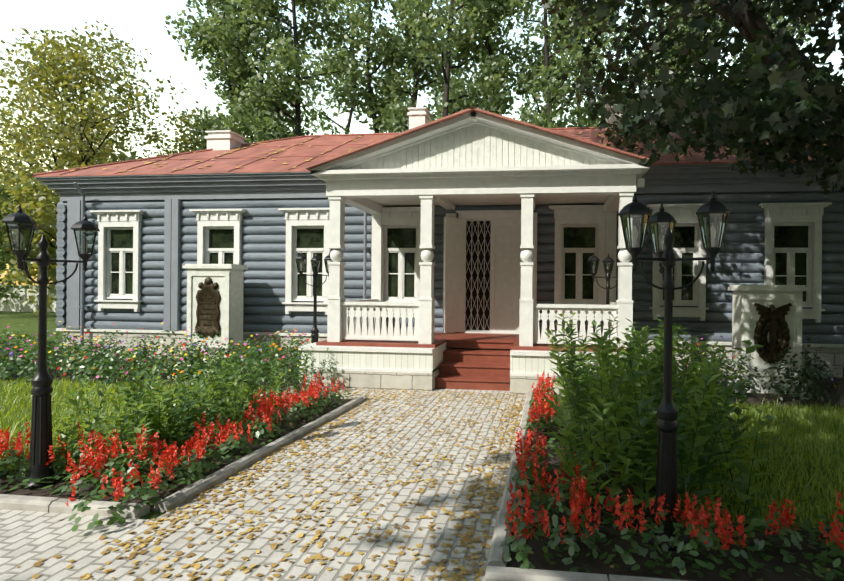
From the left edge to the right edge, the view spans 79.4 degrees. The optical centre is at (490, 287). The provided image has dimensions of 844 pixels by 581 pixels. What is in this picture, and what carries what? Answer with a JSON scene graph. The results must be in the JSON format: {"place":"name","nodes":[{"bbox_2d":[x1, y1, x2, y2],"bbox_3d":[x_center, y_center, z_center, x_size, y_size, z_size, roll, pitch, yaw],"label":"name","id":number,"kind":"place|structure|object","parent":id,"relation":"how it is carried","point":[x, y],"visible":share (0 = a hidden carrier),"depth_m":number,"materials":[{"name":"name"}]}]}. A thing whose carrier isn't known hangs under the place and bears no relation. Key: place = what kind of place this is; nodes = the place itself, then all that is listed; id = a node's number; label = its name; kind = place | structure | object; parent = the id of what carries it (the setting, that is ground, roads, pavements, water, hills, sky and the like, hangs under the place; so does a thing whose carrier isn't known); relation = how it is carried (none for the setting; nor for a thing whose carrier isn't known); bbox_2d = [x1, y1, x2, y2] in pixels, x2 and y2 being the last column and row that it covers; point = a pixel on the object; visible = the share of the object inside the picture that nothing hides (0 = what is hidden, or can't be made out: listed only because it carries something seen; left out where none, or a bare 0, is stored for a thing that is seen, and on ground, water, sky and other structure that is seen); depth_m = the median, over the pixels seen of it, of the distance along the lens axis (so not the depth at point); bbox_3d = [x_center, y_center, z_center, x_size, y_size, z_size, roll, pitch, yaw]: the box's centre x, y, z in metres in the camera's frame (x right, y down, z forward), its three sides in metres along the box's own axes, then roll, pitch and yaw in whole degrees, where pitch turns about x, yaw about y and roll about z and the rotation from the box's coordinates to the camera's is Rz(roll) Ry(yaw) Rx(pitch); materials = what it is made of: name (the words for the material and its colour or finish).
{"place":"outdoors","nodes":[
{"label":"outdoors","id":0,"kind":"place"},
{"bbox_2d":[0,386,563,580],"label":"paving","id":1,"kind":"structure","parent":0,"point":[28,539],"depth_m":3.79,"materials":[{"name":"beige stone"}]},
{"bbox_2d":[12,365,835,580],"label":"fallen leaves","id":2,"kind":"object","parent":1,"relation":"on","point":[456,576],"visible":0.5,"depth_m":3.95,"materials":[{"name":"yellow plant"}]},
{"bbox_2d":[298,111,651,395],"bbox_3d":[-0.152,-0.603,9.866,6.020,4.708,3.020,0,0,7],"label":"porch","id":3,"kind":"object","parent":1,"relation":"on","point":[619,180],"depth_m":8.61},
{"bbox_2d":[301,346,648,375],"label":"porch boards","id":4,"kind":"object","parent":3,"relation":"attached to","point":[427,361],"visible":0.18,"depth_m":8.57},
{"bbox_2d":[316,331,634,390],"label":"porch steps","id":5,"kind":"structure","parent":3,"relation":"attached to","point":[474,369],"depth_m":8.96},
{"bbox_2d":[305,107,648,170],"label":"porch roof","id":6,"kind":"structure","parent":3,"relation":"attached to","point":[427,125],"depth_m":8.36,"materials":[{"name":"red metal"}]},
{"bbox_2d":[345,123,611,169],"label":"pediment boards","id":7,"kind":"object","parent":3,"relation":"on","point":[475,145],"visible":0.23,"depth_m":8.64,"materials":[{"name":"white wood"}]},
{"bbox_2d":[342,305,617,342],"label":"porch balusters","id":8,"kind":"object","parent":3,"relation":"attached to","point":[358,319],"visible":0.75,"depth_m":8.91,"materials":[{"name":"white wood"}]},
{"bbox_2d":[330,248,631,261],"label":"column ornaments","id":9,"kind":"object","parent":3,"relation":"attached to","point":[427,255],"visible":0.9,"depth_m":8.66},
{"bbox_2d":[490,128,602,165],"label":"pediment","id":10,"kind":"structure","parent":3,"relation":"attached to","point":[539,151],"depth_m":8.55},
{"bbox_2d":[0,311,843,547],"bbox_3d":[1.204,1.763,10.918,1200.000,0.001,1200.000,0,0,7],"label":"lawn","id":11,"kind":"structure","parent":0,"point":[14,320],"depth_m":5.88,"materials":[{"name":"green plant"}]},
{"bbox_2d":[0,239,25,265],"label":"tree","id":12,"kind":"object","parent":11,"relation":"on","point":[9,253],"depth_m":28.80,"materials":[{"name":"green plant"}]},
{"bbox_2d":[0,285,55,311],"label":"fence","id":13,"kind":"object","parent":11,"relation":"on","point":[13,304],"visible":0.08,"depth_m":30.50,"materials":[{"name":"white"}]},
{"bbox_2d":[0,179,56,304],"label":"tree","id":14,"kind":"object","parent":11,"relation":"on","point":[3,262],"depth_m":26.25,"materials":[{"name":"green plant"}]},
{"bbox_2d":[0,160,86,314],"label":"tree","id":15,"kind":"object","parent":11,"relation":"on","point":[47,216],"depth_m":22.84,"materials":[{"name":"plant"}]},
{"bbox_2d":[0,56,123,284],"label":"tree","id":16,"kind":"object","parent":11,"relation":"on","point":[18,149],"depth_m":30.03,"materials":[{"name":"green plant"}]},
{"bbox_2d":[0,134,140,281],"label":"tree","id":17,"kind":"object","parent":11,"relation":"on","point":[124,159],"depth_m":40.31,"materials":[{"name":"green plant"}]},
{"bbox_2d":[0,20,186,277],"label":"tree","id":18,"kind":"object","parent":11,"relation":"on","point":[45,71],"depth_m":26.29,"materials":[{"name":"green plant"}]},
{"bbox_2d":[140,101,211,157],"bbox_3d":[-18.834,-4.720,31.992,8.097,12.831,9.063,0,0,7],"label":"tree","id":19,"kind":"object","parent":11,"relation":"on","point":[186,139],"depth_m":31.32,"materials":[{"name":"green plant"}]},
{"bbox_2d":[164,0,290,150],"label":"tree","id":20,"kind":"object","parent":11,"relation":"on","point":[209,45],"depth_m":28.14,"materials":[{"name":"green plant"}]},
{"bbox_2d":[185,0,327,142],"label":"tree","id":21,"kind":"object","parent":11,"relation":"on","point":[233,123],"depth_m":27.37,"materials":[{"name":"green plant"}]},
{"bbox_2d":[218,0,376,142],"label":"tree","id":22,"kind":"object","parent":11,"relation":"on","point":[284,57],"depth_m":26.51,"materials":[{"name":"green plant"}]},
{"bbox_2d":[296,251,332,342],"bbox_3d":[-3.233,0.527,9.453,0.663,2.395,0.686,0,0,7],"label":"lamp","id":23,"kind":"object","parent":11,"relation":"on","point":[314,330],"depth_m":9.41,"materials":[{"name":"black metal"}]},
{"bbox_2d":[285,0,370,134],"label":"tree","id":24,"kind":"object","parent":11,"relation":"on","point":[317,70],"depth_m":37.07,"materials":[{"name":"green plant"}]},
{"bbox_2d":[0,390,687,580],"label":"kerbs","id":25,"kind":"structure","parent":11,"relation":"on","point":[497,569],"depth_m":3.87,"materials":[{"name":"grey concrete"}]},
{"bbox_2d":[307,0,426,134],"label":"tree","id":26,"kind":"object","parent":11,"relation":"on","point":[360,22],"depth_m":28.61,"materials":[{"name":"green plant"}]},
{"bbox_2d":[349,24,472,132],"bbox_3d":[-5.538,-9.642,38.921,10.994,22.972,10.450,0,0,7],"label":"tree","id":27,"kind":"object","parent":11,"relation":"on","point":[393,33],"depth_m":38.72,"materials":[{"name":"green plant"}]},
{"bbox_2d":[354,0,470,132],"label":"tree","id":28,"kind":"object","parent":11,"relation":"on","point":[425,74],"depth_m":29.23,"materials":[{"name":"green plant"}]},
{"bbox_2d":[52,312,776,525],"bbox_3d":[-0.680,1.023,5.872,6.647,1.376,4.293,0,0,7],"label":"plant leaves","id":29,"kind":"object","parent":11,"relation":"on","point":[614,451],"visible":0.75,"depth_m":4.55,"materials":[{"name":"green plant"}]},
{"bbox_2d":[0,313,843,580],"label":"plants","id":30,"kind":"object","parent":11,"relation":"on","point":[103,362],"depth_m":4.57,"materials":[{"name":"green plant"}]},
{"bbox_2d":[0,357,843,580],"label":"bed soil","id":31,"kind":"structure","parent":11,"relation":"on","point":[538,560],"depth_m":3.58,"materials":[{"name":"black soil"}]},
{"bbox_2d":[2,205,99,488],"bbox_3d":[-3.952,0.521,4.360,0.686,2.395,0.674,0,0,7],"label":"lamp","id":32,"kind":"object","parent":31,"relation":"on","point":[41,441],"depth_m":4.36,"materials":[{"name":"black metal"}]},
{"bbox_2d":[16,232,87,253],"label":"lamp bulbs","id":33,"kind":"object","parent":32,"relation":"attached to","point":[22,238],"depth_m":4.47,"materials":[{"name":"glass"}]},
{"bbox_2d":[182,264,247,366],"bbox_3d":[-6.051,0.595,11.065,1.140,2.210,0.570,0,0,7],"label":"stele","id":34,"kind":"object","parent":31,"relation":"on","point":[228,279],"visible":0.71,"depth_m":10.85,"materials":[{"name":"white stone"}]},
{"bbox_2d":[195,277,220,337],"bbox_3d":[-6.080,0.431,10.809,0.574,1.305,0.065,0,0,7],"label":"plaque","id":35,"kind":"object","parent":34,"relation":"attached to","point":[208,297],"visible":0.92,"depth_m":10.81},
{"bbox_2d":[0,320,835,386],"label":"mixed flowers","id":36,"kind":"object","parent":31,"relation":"on","point":[185,354],"visible":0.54,"depth_m":9.44,"materials":[{"name":"plant"}]},
{"bbox_2d":[0,371,843,550],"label":"red flowers","id":37,"kind":"object","parent":31,"relation":"on","point":[312,393],"visible":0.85,"depth_m":4.01,"materials":[{"name":"red plant"}]},
{"bbox_2d":[618,192,729,550],"bbox_3d":[1.224,0.566,3.531,0.709,2.395,0.623,0,0,7],"label":"lamp","id":38,"kind":"object","parent":31,"relation":"on","point":[667,410],"depth_m":3.41,"materials":[{"name":"black metal"}]},
{"bbox_2d":[631,224,715,251],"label":"light bulbs","id":39,"kind":"object","parent":38,"relation":"attached to","point":[634,233],"depth_m":3.35,"materials":[{"name":"glass"}]},
{"bbox_2d":[728,285,807,394],"bbox_3d":[4.793,0.875,8.749,1.090,1.840,0.570,0,0,7],"label":"stele","id":40,"kind":"object","parent":31,"relation":"on","point":[745,315],"visible":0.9,"depth_m":8.52,"materials":[{"name":"white stone"}]},
{"bbox_2d":[754,302,791,363],"bbox_3d":[4.761,0.771,8.478,0.599,1.033,0.095,0,0,7],"label":"plaque","id":41,"kind":"object","parent":40,"relation":"attached to","point":[772,321],"visible":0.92,"depth_m":8.48,"materials":[{"name":"brown metal"}]},
{"bbox_2d":[63,331,843,377],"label":"foundation","id":42,"kind":"object","parent":11,"relation":"on","point":[833,358],"depth_m":11.51,"materials":[{"name":"stone"}]},
{"bbox_2d":[37,163,843,330],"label":"house trim","id":43,"kind":"structure","parent":42,"relation":"on","point":[172,191],"depth_m":11.60,"materials":[{"name":"grey wood"}]},
{"bbox_2d":[33,127,834,176],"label":"roof","id":44,"kind":"structure","parent":43,"relation":"on","point":[296,153],"depth_m":12.60,"materials":[{"name":"red metal"}]},
{"bbox_2d":[205,103,626,149],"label":"chimneys","id":45,"kind":"object","parent":44,"relation":"on","point":[230,139],"visible":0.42,"depth_m":14.40,"materials":[{"name":"white paint"}]},
{"bbox_2d":[34,161,835,178],"bbox_3d":[0.509,-2.502,15.036,21.700,0.019,8.940,0,0,7],"label":"roof edge","id":46,"kind":"object","parent":43,"relation":"on","point":[309,172],"visible":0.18,"depth_m":11.32,"materials":[{"name":"red metal"}]},
{"bbox_2d":[56,191,843,343],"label":"logs","id":47,"kind":"object","parent":42,"relation":"on","point":[740,258],"visible":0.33,"depth_m":11.30,"materials":[{"name":"wood"}]},
{"bbox_2d":[73,182,369,345],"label":"downpipes","id":48,"kind":"object","parent":47,"relation":"attached to","point":[82,306],"visible":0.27,"depth_m":11.94,"materials":[{"name":"grey metal"}]},
{"bbox_2d":[90,202,831,322],"bbox_3d":[-0.094,-0.553,10.934,18.930,2.390,0.285,0,0,7],"label":"window trim","id":49,"kind":"structure","parent":47,"relation":"attached to","point":[809,215],"depth_m":11.04,"materials":[{"name":"white wood"}]},
{"bbox_2d":[111,226,807,301],"bbox_3d":[-0.081,-0.528,11.040,18.400,1.680,0.001,0,0,7],"label":"window glass","id":50,"kind":"object","parent":49,"relation":"in","point":[684,237],"depth_m":10.84,"materials":[{"name":"glass"}]},
{"bbox_2d":[443,210,522,333],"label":"door","id":51,"kind":"structure","parent":47,"relation":"in","point":[505,273],"depth_m":10.91,"materials":[{"name":"white wood"}]},
{"bbox_2d":[465,219,490,331],"bbox_3d":[-0.277,-0.265,11.024,0.580,2.454,0.024,0,0,7],"label":"grille door","id":52,"kind":"structure","parent":51,"relation":"in","point":[471,278],"depth_m":11.02,"materials":[{"name":"black metal"}]},
{"bbox_2d":[56,328,843,347],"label":"foundation ledge","id":53,"kind":"object","parent":42,"relation":"on","point":[325,335],"visible":0.18,"depth_m":11.51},
{"bbox_2d":[107,299,811,308],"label":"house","id":54,"kind":"structure","parent":42,"relation":"on","point":[323,302],"depth_m":11.55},
{"bbox_2d":[395,0,512,121],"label":"tree","id":55,"kind":"object","parent":11,"relation":"on","point":[464,49],"depth_m":25.14,"materials":[{"name":"green plant"}]},
{"bbox_2d":[427,5,537,122],"bbox_3d":[0.224,-10.581,39.208,9.703,24.914,10.733,0,0,7],"label":"tree","id":56,"kind":"object","parent":11,"relation":"on","point":[482,63],"depth_m":37.75,"materials":[{"name":"green plant"}]},
{"bbox_2d":[446,0,545,115],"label":"tree","id":57,"kind":"object","parent":11,"relation":"on","point":[501,64],"depth_m":26.12,"materials":[{"name":"green plant"}]},
{"bbox_2d":[490,0,623,127],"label":"tree","id":58,"kind":"object","parent":11,"relation":"on","point":[557,67],"depth_m":24.50,"materials":[{"name":"green plant"}]},
{"bbox_2d":[518,0,637,125],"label":"tree","id":59,"kind":"object","parent":11,"relation":"on","point":[542,37],"depth_m":35.13,"materials":[{"name":"green plant"}]},
{"bbox_2d":[547,0,656,127],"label":"tree","id":60,"kind":"object","parent":11,"relation":"on","point":[599,63],"depth_m":28.75,"materials":[{"name":"green plant"}]},
{"bbox_2d":[588,252,619,337],"bbox_3d":[2.074,0.573,9.007,0.706,2.395,0.641,0,0,7],"label":"lamp","id":61,"kind":"object","parent":11,"relation":"on","point":[607,277],"depth_m":8.92,"materials":[{"name":"black metal"}]},
{"bbox_2d":[593,3,713,122],"bbox_3d":[9.181,-9.296,27.585,7.101,22.482,8.395,0,0,7],"label":"tree","id":62,"kind":"object","parent":11,"relation":"on","point":[679,6],"depth_m":27.15,"materials":[{"name":"green plant"}]},
{"bbox_2d":[617,0,708,91],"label":"tree","id":63,"kind":"object","parent":11,"relation":"on","point":[651,30],"depth_m":37.59,"materials":[{"name":"green plant"}]},
{"bbox_2d":[642,0,760,116],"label":"tree","id":64,"kind":"object","parent":11,"relation":"on","point":[702,39],"depth_m":25.38,"materials":[{"name":"green plant"}]},
{"bbox_2d":[709,0,832,100],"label":"tree","id":65,"kind":"object","parent":11,"relation":"on","point":[773,25],"depth_m":25.14,"materials":[{"name":"green plant"}]},
{"bbox_2d":[0,0,843,284],"label":"sky","id":66,"kind":"structure","parent":0,"point":[143,21],"materials":[{"name":"white"}]},
{"bbox_2d":[368,195,608,205],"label":"porch ceiling","id":67,"kind":"structure","parent":0,"point":[548,200],"depth_m":10.40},
{"bbox_2d":[540,0,843,409],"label":"tree","id":68,"kind":"object","parent":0,"point":[777,118],"depth_m":6.50,"materials":[{"name":"green plant"}]}
]}

